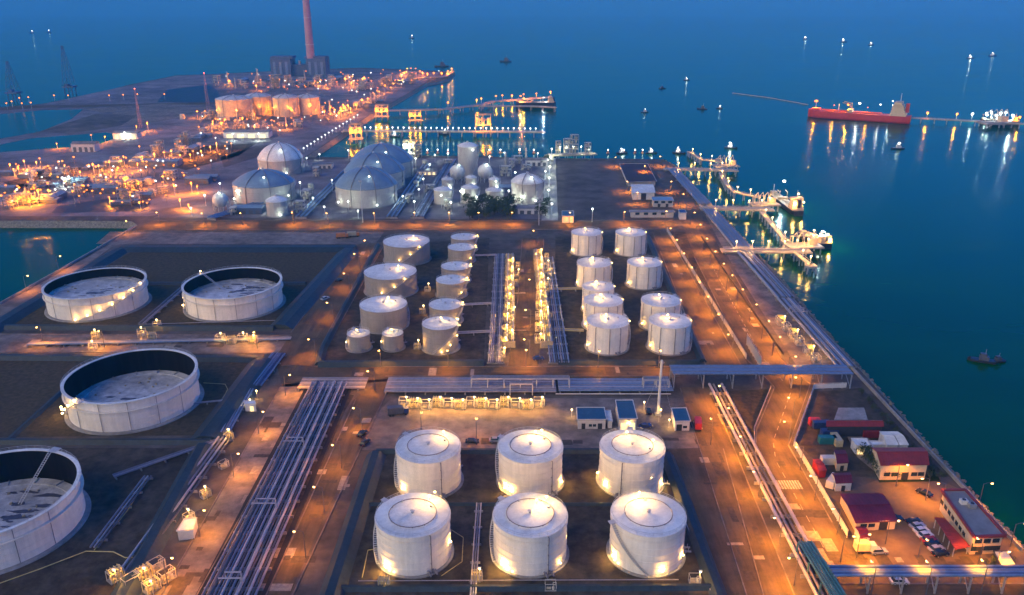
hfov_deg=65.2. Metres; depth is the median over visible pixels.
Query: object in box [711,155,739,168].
loading platform
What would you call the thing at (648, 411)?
parked car
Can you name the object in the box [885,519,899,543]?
street lamp
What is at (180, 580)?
surface patch
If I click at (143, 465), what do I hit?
pipe rack
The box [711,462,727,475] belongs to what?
surface patch
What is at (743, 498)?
surface patch
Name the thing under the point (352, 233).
truck
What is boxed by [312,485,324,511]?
street lamp
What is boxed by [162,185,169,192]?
process unit
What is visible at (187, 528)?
pump shed
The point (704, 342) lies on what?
surface patch
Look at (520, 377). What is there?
pipe portal
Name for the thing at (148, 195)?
industrial shed
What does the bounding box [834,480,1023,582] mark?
compound yard
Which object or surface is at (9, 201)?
process unit
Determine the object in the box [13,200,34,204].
industrial shed
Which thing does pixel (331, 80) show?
process unit
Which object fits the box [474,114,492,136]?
pier platform
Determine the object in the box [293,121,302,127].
process unit
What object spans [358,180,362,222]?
light mast
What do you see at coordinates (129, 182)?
process unit
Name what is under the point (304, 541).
street lamp
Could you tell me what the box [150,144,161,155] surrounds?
process unit
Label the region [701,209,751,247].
pipe rack
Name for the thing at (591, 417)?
control hut
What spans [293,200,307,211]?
process unit
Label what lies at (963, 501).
air unit
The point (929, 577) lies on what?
street lamp
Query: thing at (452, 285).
cone roof tank
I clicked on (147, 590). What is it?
pump skid
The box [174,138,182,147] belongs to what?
process unit
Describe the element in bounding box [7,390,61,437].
bund wall
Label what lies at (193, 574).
surface patch
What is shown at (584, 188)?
reclaimed yard
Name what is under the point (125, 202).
industrial shed
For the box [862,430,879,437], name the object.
shipping container
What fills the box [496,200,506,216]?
tree
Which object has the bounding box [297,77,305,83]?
process unit
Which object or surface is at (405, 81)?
industrial shed
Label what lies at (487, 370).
surface patch
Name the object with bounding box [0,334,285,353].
service strip
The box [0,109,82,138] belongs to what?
settling pond
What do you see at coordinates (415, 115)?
pier platform
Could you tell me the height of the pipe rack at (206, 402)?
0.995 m
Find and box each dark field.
[4,168,80,187]
[52,197,149,212]
[157,84,220,101]
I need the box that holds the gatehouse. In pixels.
[562,211,573,222]
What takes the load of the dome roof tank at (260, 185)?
on the plant yard at (324, 179)
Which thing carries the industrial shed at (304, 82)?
on the terrain at (313, 129)
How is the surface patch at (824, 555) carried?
on the coast road at (770, 422)
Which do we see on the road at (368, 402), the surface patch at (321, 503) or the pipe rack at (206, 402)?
the surface patch at (321, 503)
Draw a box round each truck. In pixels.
[336,232,347,238]
[347,231,358,236]
[387,405,408,416]
[694,416,701,430]
[852,539,877,553]
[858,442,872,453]
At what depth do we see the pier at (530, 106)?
1146.64 m
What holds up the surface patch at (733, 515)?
on the pipeline road at (773, 578)
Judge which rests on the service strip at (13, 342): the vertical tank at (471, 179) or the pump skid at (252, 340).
the pump skid at (252, 340)
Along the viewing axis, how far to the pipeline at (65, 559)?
226.39 m
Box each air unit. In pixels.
[959,498,968,504]
[967,502,976,508]
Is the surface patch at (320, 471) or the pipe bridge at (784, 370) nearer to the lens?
the surface patch at (320, 471)
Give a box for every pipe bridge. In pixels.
[669,365,853,388]
[795,541,846,594]
[828,565,1023,593]
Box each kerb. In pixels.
[0,333,288,335]
[0,352,273,353]
[133,228,677,230]
[160,387,280,594]
[196,389,310,594]
[266,399,355,594]
[292,393,386,594]
[304,366,669,366]
[333,246,383,335]
[507,245,521,366]
[538,239,543,366]
[653,233,705,364]
[666,231,740,364]
[680,388,746,594]
[694,257,802,561]
[709,388,794,594]
[723,448,763,594]
[729,266,832,521]
[840,583,1023,583]
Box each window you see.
[911,472,917,476]
[974,539,981,543]
[983,539,990,543]
[983,546,989,550]
[992,538,999,543]
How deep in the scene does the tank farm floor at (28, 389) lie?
320.13 m
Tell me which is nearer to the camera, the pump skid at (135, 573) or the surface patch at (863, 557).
the pump skid at (135, 573)
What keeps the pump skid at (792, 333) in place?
on the coast verge
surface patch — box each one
[23,340,40,346]
[163,344,175,347]
[165,576,193,584]
[167,585,186,594]
[179,565,189,568]
[184,572,202,576]
[198,569,208,581]
[203,516,216,520]
[206,345,223,346]
[229,466,239,477]
[249,466,262,473]
[253,454,277,456]
[259,417,273,426]
[261,434,270,440]
[261,584,292,590]
[263,422,281,427]
[274,548,295,557]
[283,555,290,559]
[290,556,316,562]
[300,491,325,494]
[316,502,328,504]
[317,469,326,473]
[318,480,336,482]
[337,476,348,489]
[343,463,355,469]
[362,418,370,422]
[364,368,375,376]
[428,368,436,374]
[437,367,441,373]
[481,438,497,443]
[484,368,490,372]
[520,331,538,333]
[562,440,571,443]
[573,440,582,443]
[604,367,615,374]
[659,438,678,440]
[698,341,713,343]
[698,437,707,445]
[699,457,709,462]
[702,422,715,432]
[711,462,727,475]
[714,290,725,295]
[717,360,728,363]
[718,453,723,461]
[721,299,735,301]
[726,358,733,364]
[726,542,743,544]
[727,507,738,521]
[732,326,748,327]
[735,545,741,553]
[739,497,749,499]
[742,523,752,540]
[743,571,755,580]
[751,526,764,544]
[754,556,764,558]
[757,343,775,345]
[777,461,785,465]
[789,458,803,466]
[792,509,815,516]
[799,488,806,499]
[804,531,820,540]
[813,510,830,517]
[815,548,834,564]
[819,542,836,560]
[820,538,837,550]
[837,554,863,560]
[852,551,866,564]
[853,550,866,561]
[873,554,892,564]
[894,557,903,561]
[914,555,928,564]
[929,556,947,564]
[946,561,968,564]
[958,556,973,563]
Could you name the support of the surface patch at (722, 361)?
on the tank road at (704, 325)
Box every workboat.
[434,62,448,66]
[616,148,627,153]
[646,148,656,153]
[672,147,685,153]
[724,142,736,148]
[891,142,904,148]
[967,350,995,364]
[990,355,1005,363]
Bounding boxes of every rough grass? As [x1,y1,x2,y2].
[715,389,770,447]
[800,388,946,476]
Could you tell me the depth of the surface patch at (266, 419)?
301.83 m
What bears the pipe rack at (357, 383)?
on the land
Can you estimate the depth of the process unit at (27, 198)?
611.77 m
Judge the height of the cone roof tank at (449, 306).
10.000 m
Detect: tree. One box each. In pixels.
[462,192,473,203]
[463,203,480,217]
[470,193,487,205]
[482,204,495,216]
[483,201,495,215]
[491,198,502,212]
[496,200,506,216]
[499,207,515,219]
[504,205,515,218]
[507,193,522,203]
[535,203,544,214]
[540,204,548,215]
[854,445,872,459]
[856,442,871,453]
[866,453,874,466]
[879,411,889,418]
[885,416,894,426]
[926,468,936,476]
[936,469,948,480]
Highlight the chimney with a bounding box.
[302,0,314,58]
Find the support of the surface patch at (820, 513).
on the coast road at (770, 422)
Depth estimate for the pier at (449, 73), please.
1565.70 m
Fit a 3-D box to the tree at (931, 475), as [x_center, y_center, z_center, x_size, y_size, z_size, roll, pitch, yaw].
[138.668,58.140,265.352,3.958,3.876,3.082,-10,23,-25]
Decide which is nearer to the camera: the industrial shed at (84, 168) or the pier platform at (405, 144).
the industrial shed at (84, 168)
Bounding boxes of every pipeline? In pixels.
[0,551,158,583]
[94,480,145,549]
[157,320,274,323]
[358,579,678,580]
[362,548,376,577]
[441,529,463,575]
[556,393,670,393]
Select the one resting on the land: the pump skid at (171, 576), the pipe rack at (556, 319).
the pipe rack at (556, 319)
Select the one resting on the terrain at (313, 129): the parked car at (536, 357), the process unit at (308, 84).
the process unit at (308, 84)
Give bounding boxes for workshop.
[839,493,897,529]
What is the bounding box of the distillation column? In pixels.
[29,173,33,189]
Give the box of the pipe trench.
[204,389,353,594]
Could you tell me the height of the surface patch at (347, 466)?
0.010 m
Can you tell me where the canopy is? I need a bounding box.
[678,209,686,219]
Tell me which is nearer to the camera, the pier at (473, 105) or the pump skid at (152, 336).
the pump skid at (152, 336)
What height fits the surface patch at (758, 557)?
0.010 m
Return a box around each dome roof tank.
[232,168,296,204]
[257,141,304,174]
[335,165,398,208]
[344,151,405,189]
[350,142,414,178]
[510,171,544,204]
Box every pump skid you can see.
[88,342,97,350]
[91,330,99,338]
[105,564,124,584]
[120,570,139,585]
[134,562,155,580]
[137,328,146,336]
[141,574,161,594]
[147,332,156,338]
[147,555,166,573]
[156,564,176,584]
[182,510,194,517]
[199,487,211,499]
[217,458,229,469]
[223,430,233,440]
[226,335,236,344]
[237,333,247,341]
[247,335,258,343]
[377,575,389,584]
[398,397,409,406]
[410,397,421,408]
[414,342,420,349]
[419,308,425,313]
[421,399,432,409]
[432,395,443,406]
[443,398,454,408]
[455,398,465,409]
[466,397,476,406]
[471,569,482,581]
[477,397,488,408]
[488,399,499,409]
[500,395,510,406]
[511,398,521,408]
[522,398,533,409]
[534,399,544,406]
[535,311,540,319]
[535,323,541,331]
[535,335,540,342]
[545,579,556,590]
[688,573,700,582]
[775,314,784,325]
[781,322,791,331]
[787,328,798,338]
[794,335,804,345]
[802,344,813,355]
[810,353,821,363]
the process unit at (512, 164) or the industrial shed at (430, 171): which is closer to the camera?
the industrial shed at (430, 171)
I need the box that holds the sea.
[0,0,1023,543]
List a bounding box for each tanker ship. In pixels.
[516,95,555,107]
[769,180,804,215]
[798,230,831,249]
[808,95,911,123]
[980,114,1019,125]
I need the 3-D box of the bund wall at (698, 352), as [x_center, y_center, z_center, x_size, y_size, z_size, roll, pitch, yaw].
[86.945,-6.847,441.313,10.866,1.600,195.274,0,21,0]
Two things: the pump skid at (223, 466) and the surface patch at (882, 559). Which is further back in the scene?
the pump skid at (223, 466)
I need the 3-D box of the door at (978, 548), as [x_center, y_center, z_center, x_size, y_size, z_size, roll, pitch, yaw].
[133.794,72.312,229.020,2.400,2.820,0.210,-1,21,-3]
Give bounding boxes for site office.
[652,197,673,206]
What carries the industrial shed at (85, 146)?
on the terrain at (313, 129)
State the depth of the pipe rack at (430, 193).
631.93 m
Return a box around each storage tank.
[215,94,253,119]
[244,92,273,115]
[272,93,299,116]
[299,93,320,114]
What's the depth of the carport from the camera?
232.84 m
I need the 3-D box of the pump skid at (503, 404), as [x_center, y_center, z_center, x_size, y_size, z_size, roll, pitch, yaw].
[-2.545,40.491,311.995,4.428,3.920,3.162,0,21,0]
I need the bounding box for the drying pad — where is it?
[834,408,867,419]
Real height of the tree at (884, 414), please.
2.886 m
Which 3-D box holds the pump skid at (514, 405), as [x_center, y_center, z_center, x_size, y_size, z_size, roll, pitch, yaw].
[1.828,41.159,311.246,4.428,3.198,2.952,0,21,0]
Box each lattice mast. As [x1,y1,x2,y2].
[134,88,142,127]
[203,73,210,109]
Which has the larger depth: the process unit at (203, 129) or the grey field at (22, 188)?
the process unit at (203, 129)
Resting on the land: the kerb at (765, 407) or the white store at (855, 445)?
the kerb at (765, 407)
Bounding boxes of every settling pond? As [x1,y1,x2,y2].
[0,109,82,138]
[0,132,112,151]
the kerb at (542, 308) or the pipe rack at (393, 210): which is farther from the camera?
the pipe rack at (393, 210)
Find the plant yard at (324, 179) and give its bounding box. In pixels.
[154,158,544,218]
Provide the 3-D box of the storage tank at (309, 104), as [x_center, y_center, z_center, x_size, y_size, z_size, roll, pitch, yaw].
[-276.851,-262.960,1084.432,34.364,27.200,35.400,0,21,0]
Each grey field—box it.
[4,179,47,193]
[39,114,136,133]
[86,104,202,112]
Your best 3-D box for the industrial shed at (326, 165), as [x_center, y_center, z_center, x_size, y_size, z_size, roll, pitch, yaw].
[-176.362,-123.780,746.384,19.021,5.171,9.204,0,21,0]
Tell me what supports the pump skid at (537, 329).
on the road at (519, 354)
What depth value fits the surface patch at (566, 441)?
287.60 m
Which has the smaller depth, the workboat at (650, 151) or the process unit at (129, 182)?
the process unit at (129, 182)
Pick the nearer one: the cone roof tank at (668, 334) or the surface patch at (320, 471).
the surface patch at (320, 471)
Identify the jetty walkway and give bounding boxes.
[689,152,723,165]
[719,173,760,201]
[759,211,787,247]
[793,251,812,267]
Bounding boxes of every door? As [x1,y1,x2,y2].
[620,422,627,429]
[629,422,635,429]
[641,193,645,199]
[676,424,681,430]
[878,520,888,529]
[901,472,908,479]
[975,546,984,553]
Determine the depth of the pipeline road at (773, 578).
251.06 m
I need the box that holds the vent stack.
[644,360,670,415]
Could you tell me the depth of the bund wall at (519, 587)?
215.47 m
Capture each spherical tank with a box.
[212,190,230,211]
[450,162,465,182]
[477,163,492,182]
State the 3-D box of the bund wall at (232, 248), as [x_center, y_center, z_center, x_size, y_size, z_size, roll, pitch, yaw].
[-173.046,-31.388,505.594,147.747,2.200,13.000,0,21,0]
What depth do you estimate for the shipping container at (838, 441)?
284.03 m
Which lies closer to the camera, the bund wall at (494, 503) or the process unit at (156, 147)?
the bund wall at (494, 503)
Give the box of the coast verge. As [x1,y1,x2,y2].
[703,211,836,364]
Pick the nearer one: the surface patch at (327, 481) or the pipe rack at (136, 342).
the surface patch at (327, 481)
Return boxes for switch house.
[615,400,637,429]
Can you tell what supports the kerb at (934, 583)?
on the road at (920, 589)
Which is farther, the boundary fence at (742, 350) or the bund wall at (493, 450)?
the boundary fence at (742, 350)
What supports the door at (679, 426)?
in the control hut at (680, 418)
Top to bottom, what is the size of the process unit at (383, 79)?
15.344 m
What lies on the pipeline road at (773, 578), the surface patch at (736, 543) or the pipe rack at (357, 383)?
the surface patch at (736, 543)
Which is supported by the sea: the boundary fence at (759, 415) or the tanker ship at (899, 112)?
the tanker ship at (899, 112)
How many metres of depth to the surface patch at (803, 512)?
248.07 m
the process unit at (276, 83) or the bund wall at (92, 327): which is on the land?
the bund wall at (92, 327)
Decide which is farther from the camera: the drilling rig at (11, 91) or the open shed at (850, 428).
the drilling rig at (11, 91)
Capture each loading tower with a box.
[555,141,560,153]
[563,138,572,152]
[570,134,578,153]
[584,142,590,153]
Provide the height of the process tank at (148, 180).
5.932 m
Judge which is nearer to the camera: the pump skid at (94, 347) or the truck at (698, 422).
the truck at (698, 422)
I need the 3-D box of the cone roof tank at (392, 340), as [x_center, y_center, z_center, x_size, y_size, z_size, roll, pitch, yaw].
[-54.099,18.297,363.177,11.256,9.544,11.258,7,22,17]
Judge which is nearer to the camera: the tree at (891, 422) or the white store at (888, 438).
the white store at (888, 438)
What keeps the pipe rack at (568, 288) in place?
on the tank farm floor at (566, 276)
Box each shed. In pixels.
[0,170,18,175]
[0,185,18,191]
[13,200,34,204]
[17,170,30,177]
[25,168,44,174]
[32,185,47,189]
[34,197,62,202]
[42,169,61,176]
[42,190,67,198]
[49,181,61,187]
[51,170,69,178]
[66,176,89,184]
[71,141,100,151]
[71,180,84,184]
[81,165,92,170]
[91,184,120,193]
[92,165,106,169]
[102,160,124,166]
[110,199,131,204]
[112,131,141,138]
[122,198,139,203]
[128,178,144,183]
[129,158,182,166]
[131,152,148,157]
[133,192,154,198]
[146,153,157,157]
[162,150,182,154]
[176,517,197,540]
[183,176,212,183]
[185,144,199,151]
[189,136,201,140]
[193,132,205,138]
[193,174,219,180]
[223,130,272,137]
[230,116,245,120]
[232,205,265,213]
[237,77,248,82]
[295,80,314,86]
[297,83,305,87]
[312,162,333,168]
[372,100,384,102]
[398,80,409,83]
[417,169,436,174]
[499,184,510,192]
[517,205,547,213]
[525,158,547,165]
[619,163,656,185]
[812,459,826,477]
[826,420,883,436]
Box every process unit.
[1,194,16,208]
[11,192,24,201]
[21,193,35,205]
[24,182,39,189]
[35,180,44,184]
[43,165,53,176]
[59,166,70,176]
[63,177,72,185]
[70,184,85,192]
[71,167,78,175]
[93,176,101,183]
[108,180,124,187]
[111,156,121,159]
[116,188,130,200]
[122,179,136,189]
[133,180,144,186]
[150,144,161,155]
[151,146,160,155]
[154,140,164,153]
[156,186,165,194]
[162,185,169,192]
[163,169,178,179]
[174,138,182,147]
[176,145,188,153]
[177,134,188,144]
[181,131,191,144]
[199,127,207,133]
[201,112,212,119]
[206,110,216,118]
[212,75,220,82]
[212,125,222,130]
[216,117,227,129]
[227,206,237,215]
[233,120,242,127]
[241,81,248,87]
[270,74,280,87]
[270,78,279,88]
[283,75,290,83]
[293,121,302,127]
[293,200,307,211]
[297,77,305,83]
[300,188,312,200]
[306,81,314,86]
[312,166,320,176]
[328,78,335,85]
[344,74,350,81]
[356,85,365,90]
[382,77,390,85]
[405,193,413,202]
[409,71,416,83]
[412,144,421,157]
[424,184,435,191]
[444,198,451,208]
[500,165,511,176]
[509,158,514,167]
[512,155,522,163]
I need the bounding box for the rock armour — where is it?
[43,160,1023,548]
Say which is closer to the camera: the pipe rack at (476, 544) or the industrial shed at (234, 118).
the pipe rack at (476, 544)
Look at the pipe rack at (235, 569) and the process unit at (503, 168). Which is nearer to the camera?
the pipe rack at (235, 569)
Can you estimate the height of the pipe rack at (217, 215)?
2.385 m
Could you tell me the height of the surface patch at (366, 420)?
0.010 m
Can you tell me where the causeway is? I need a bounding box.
[0,102,214,109]
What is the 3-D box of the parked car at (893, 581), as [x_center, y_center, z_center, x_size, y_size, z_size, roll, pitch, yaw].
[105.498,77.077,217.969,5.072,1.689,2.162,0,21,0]
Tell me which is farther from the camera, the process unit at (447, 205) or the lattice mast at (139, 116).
the lattice mast at (139, 116)
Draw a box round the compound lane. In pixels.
[848,437,873,470]
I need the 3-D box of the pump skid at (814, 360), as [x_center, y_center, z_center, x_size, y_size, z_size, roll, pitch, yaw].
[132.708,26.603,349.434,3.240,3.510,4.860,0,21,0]
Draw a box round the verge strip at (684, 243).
[670,232,750,364]
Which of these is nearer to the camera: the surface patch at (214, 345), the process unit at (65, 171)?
the surface patch at (214, 345)
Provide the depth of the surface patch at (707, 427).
296.94 m
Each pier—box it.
[386,96,547,114]
[415,71,454,78]
[480,105,556,111]
[732,93,807,104]
[911,117,1023,128]
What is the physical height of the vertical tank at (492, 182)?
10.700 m
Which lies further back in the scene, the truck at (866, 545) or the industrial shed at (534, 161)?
the industrial shed at (534, 161)
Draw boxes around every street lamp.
[162,556,173,585]
[196,509,205,535]
[292,530,305,557]
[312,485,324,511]
[773,516,782,543]
[787,556,798,585]
[831,507,840,533]
[840,535,855,562]
[856,533,871,557]
[870,559,875,594]
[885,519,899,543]
[917,535,928,557]
[925,559,931,594]
[977,536,982,564]
[980,558,987,594]
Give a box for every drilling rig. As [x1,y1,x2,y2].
[5,61,21,101]
[61,46,76,94]
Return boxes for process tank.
[30,170,36,176]
[145,177,151,184]
[308,183,313,189]
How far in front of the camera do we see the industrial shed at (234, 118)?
1029.99 m
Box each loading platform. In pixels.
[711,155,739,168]
[747,192,780,211]
[783,231,824,255]
[976,109,1015,127]
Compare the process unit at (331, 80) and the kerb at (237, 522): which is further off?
the process unit at (331, 80)
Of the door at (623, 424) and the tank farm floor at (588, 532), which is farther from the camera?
the door at (623, 424)
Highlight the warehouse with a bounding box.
[630,184,654,199]
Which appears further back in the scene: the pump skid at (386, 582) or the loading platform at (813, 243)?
the loading platform at (813, 243)
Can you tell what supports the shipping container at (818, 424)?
on the rough grass at (828, 404)
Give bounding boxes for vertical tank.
[265,194,289,217]
[433,185,453,204]
[441,176,454,189]
[457,141,478,176]
[461,183,479,203]
[465,174,477,185]
[485,186,503,203]
[488,176,500,187]
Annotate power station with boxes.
[270,55,329,76]
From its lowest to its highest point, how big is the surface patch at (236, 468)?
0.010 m
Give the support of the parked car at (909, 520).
on the compound yard at (906, 500)
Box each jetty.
[548,152,596,160]
[663,167,738,176]
[699,205,774,216]
[720,247,812,260]
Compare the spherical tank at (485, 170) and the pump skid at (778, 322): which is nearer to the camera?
the pump skid at (778, 322)
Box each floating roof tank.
[0,445,90,574]
[41,265,151,322]
[60,346,203,435]
[181,265,285,322]
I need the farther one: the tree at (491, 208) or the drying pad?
the tree at (491, 208)
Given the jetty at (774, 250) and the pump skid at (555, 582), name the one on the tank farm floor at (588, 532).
the pump skid at (555, 582)
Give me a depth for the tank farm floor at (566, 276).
419.70 m
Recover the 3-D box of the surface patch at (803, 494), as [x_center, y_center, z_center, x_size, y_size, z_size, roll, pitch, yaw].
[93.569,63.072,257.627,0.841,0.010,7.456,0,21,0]
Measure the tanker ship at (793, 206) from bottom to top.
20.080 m
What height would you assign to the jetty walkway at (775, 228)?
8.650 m
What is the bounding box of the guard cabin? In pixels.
[244,400,255,410]
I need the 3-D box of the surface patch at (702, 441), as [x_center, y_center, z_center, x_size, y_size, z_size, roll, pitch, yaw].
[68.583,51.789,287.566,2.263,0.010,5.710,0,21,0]
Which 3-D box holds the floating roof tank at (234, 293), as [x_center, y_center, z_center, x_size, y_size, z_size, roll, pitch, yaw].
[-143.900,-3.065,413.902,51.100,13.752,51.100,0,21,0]
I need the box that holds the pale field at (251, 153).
[222,145,267,166]
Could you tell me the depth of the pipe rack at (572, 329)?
380.66 m
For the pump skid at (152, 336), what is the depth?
372.17 m
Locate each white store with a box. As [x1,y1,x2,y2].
[850,438,870,453]
[869,440,885,446]
[878,431,898,446]
[889,431,908,446]
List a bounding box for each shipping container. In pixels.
[808,417,820,425]
[812,419,827,428]
[817,435,836,443]
[819,428,838,434]
[820,455,835,464]
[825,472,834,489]
[830,432,842,446]
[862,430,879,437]
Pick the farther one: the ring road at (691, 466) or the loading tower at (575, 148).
the loading tower at (575, 148)
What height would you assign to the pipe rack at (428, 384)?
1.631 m
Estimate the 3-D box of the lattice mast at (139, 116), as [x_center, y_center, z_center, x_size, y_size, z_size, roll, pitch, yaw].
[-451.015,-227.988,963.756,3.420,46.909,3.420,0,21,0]
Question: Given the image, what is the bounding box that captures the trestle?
[341,129,544,137]
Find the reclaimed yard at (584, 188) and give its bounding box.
[557,161,642,218]
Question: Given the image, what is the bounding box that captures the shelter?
[991,550,1016,564]
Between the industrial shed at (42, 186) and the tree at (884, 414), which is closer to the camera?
the tree at (884, 414)
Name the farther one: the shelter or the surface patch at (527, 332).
the surface patch at (527, 332)
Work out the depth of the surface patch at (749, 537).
238.37 m
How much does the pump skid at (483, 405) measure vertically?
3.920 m
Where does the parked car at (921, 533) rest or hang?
on the compound yard at (906, 500)
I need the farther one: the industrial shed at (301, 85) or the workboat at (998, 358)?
the industrial shed at (301, 85)
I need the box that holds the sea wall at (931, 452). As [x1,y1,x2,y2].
[692,187,1022,550]
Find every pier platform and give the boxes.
[348,123,364,143]
[374,104,389,119]
[403,139,416,154]
[408,109,422,123]
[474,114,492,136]
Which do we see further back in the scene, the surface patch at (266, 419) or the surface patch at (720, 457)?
the surface patch at (266, 419)
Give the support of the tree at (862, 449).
on the compound lane
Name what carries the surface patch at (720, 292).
on the coast road at (770, 422)
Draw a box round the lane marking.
[773,395,822,545]
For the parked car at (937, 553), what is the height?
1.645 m
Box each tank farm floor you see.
[0,361,248,436]
[0,448,188,594]
[15,252,337,324]
[325,238,489,359]
[345,454,708,594]
[554,235,696,358]
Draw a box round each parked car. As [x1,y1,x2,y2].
[356,429,367,437]
[359,438,370,446]
[465,438,479,443]
[489,436,499,442]
[532,355,543,360]
[638,422,652,428]
[645,407,651,414]
[871,546,888,554]
[888,577,909,585]
[895,514,904,521]
[905,517,922,523]
[908,521,926,527]
[912,526,930,532]
[915,488,933,497]
[916,530,933,537]
[920,535,937,541]
[923,539,941,546]
[927,544,945,551]
[931,549,949,557]
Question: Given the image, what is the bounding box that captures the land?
[0,68,1023,594]
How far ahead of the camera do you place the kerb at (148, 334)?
378.17 m
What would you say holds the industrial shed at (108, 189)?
on the terrain at (313, 129)
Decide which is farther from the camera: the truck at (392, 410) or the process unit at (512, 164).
the process unit at (512, 164)
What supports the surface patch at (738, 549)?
on the pipeline road at (773, 578)
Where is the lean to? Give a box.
[605,410,612,427]
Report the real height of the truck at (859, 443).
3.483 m
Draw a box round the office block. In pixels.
[939,488,1006,553]
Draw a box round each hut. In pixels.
[576,407,606,428]
[671,407,690,430]
[832,472,852,490]
[834,450,848,470]
[854,526,870,539]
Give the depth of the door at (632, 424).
294.57 m
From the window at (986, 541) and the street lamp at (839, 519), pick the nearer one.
the window at (986, 541)
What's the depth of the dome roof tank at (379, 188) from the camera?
604.30 m
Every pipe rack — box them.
[27,336,291,347]
[89,475,152,547]
[112,438,221,479]
[119,436,233,574]
[138,288,181,324]
[193,399,222,404]
[196,380,350,594]
[207,202,263,219]
[220,388,253,432]
[254,352,285,385]
[295,170,343,218]
[297,377,367,391]
[384,377,555,394]
[386,163,430,218]
[410,159,455,218]
[458,329,493,335]
[462,302,494,306]
[469,502,482,594]
[475,254,494,257]
[487,253,505,363]
[503,253,514,347]
[533,248,552,347]
[539,256,569,363]
[548,328,583,333]
[549,287,582,291]
[558,378,673,392]
[668,168,711,205]
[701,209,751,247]
[708,383,835,594]
[737,251,794,298]
[776,297,856,367]
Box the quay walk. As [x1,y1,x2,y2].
[541,158,557,220]
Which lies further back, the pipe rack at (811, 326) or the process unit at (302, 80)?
the process unit at (302, 80)
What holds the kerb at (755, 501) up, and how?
on the land
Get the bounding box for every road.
[0,231,191,315]
[96,232,383,243]
[131,220,678,231]
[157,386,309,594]
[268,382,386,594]
[276,242,383,383]
[282,367,683,385]
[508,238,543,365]
[652,230,739,364]
[667,448,744,594]
[677,211,864,591]
[680,387,792,594]
[826,584,1023,594]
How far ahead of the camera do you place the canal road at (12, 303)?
442.90 m
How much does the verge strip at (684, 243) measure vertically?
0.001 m
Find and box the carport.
[933,517,969,556]
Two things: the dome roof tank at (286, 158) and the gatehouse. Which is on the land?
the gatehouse
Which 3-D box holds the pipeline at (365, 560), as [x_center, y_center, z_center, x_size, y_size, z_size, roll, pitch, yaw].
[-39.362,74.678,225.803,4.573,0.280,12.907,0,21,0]
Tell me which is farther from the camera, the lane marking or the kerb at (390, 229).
the kerb at (390, 229)
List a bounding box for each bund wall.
[0,248,126,332]
[0,354,264,361]
[0,438,211,444]
[4,324,274,331]
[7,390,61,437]
[111,442,213,594]
[119,245,356,252]
[148,282,306,284]
[191,358,275,441]
[271,247,358,328]
[314,243,380,364]
[318,359,483,366]
[319,451,385,594]
[341,583,711,591]
[369,502,679,505]
[376,448,667,453]
[558,359,699,364]
[646,234,706,361]
[664,452,726,594]
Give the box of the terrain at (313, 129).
[0,68,440,215]
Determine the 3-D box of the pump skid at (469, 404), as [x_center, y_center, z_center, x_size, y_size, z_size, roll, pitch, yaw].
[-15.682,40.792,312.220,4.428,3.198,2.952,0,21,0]
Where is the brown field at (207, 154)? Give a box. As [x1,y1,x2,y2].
[174,143,255,169]
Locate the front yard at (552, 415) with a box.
[362,398,698,449]
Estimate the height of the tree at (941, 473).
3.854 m
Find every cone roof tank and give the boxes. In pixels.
[345,326,374,352]
[359,294,409,333]
[364,261,418,297]
[373,490,453,578]
[381,326,406,352]
[383,233,431,265]
[394,427,463,498]
[421,314,460,355]
[429,296,464,323]
[435,273,469,299]
[441,260,472,282]
[447,241,476,263]
[451,231,477,251]
[490,490,568,578]
[495,427,564,496]
[570,226,602,256]
[575,255,612,286]
[580,279,614,311]
[581,291,623,329]
[584,311,630,355]
[596,425,669,497]
[606,489,690,578]
[613,226,646,256]
[625,255,662,290]
[638,291,681,330]
[645,311,691,355]
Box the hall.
[871,447,929,479]
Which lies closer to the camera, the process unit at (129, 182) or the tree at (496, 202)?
the tree at (496, 202)
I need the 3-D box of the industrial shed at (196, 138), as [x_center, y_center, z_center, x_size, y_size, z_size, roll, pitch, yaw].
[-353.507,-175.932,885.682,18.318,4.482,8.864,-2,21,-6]
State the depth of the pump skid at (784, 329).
382.16 m
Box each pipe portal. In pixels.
[471,375,569,387]
[510,381,532,394]
[642,376,669,387]
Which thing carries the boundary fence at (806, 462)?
on the rough grass at (828, 404)
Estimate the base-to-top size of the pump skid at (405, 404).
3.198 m
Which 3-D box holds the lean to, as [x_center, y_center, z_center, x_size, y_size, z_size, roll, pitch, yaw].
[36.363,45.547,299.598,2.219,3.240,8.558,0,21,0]
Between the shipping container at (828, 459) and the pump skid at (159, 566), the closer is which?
the pump skid at (159, 566)
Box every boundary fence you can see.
[667,228,746,358]
[676,173,829,355]
[701,236,783,354]
[746,333,761,364]
[754,386,770,453]
[793,382,847,537]
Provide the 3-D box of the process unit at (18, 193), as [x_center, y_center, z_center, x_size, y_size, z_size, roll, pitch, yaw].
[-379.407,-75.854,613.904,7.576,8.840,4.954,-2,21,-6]
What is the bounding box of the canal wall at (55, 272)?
[0,225,135,303]
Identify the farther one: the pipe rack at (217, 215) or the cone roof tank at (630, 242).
the pipe rack at (217, 215)
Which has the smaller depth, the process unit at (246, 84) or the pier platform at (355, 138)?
the pier platform at (355, 138)
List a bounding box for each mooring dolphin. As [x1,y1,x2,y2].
[779,239,791,247]
[803,263,817,274]
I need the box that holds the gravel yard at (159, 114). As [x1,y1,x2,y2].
[112,106,213,125]
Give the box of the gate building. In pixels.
[629,210,674,217]
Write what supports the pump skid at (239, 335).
on the service strip at (13, 342)
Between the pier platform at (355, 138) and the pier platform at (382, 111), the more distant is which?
the pier platform at (382, 111)

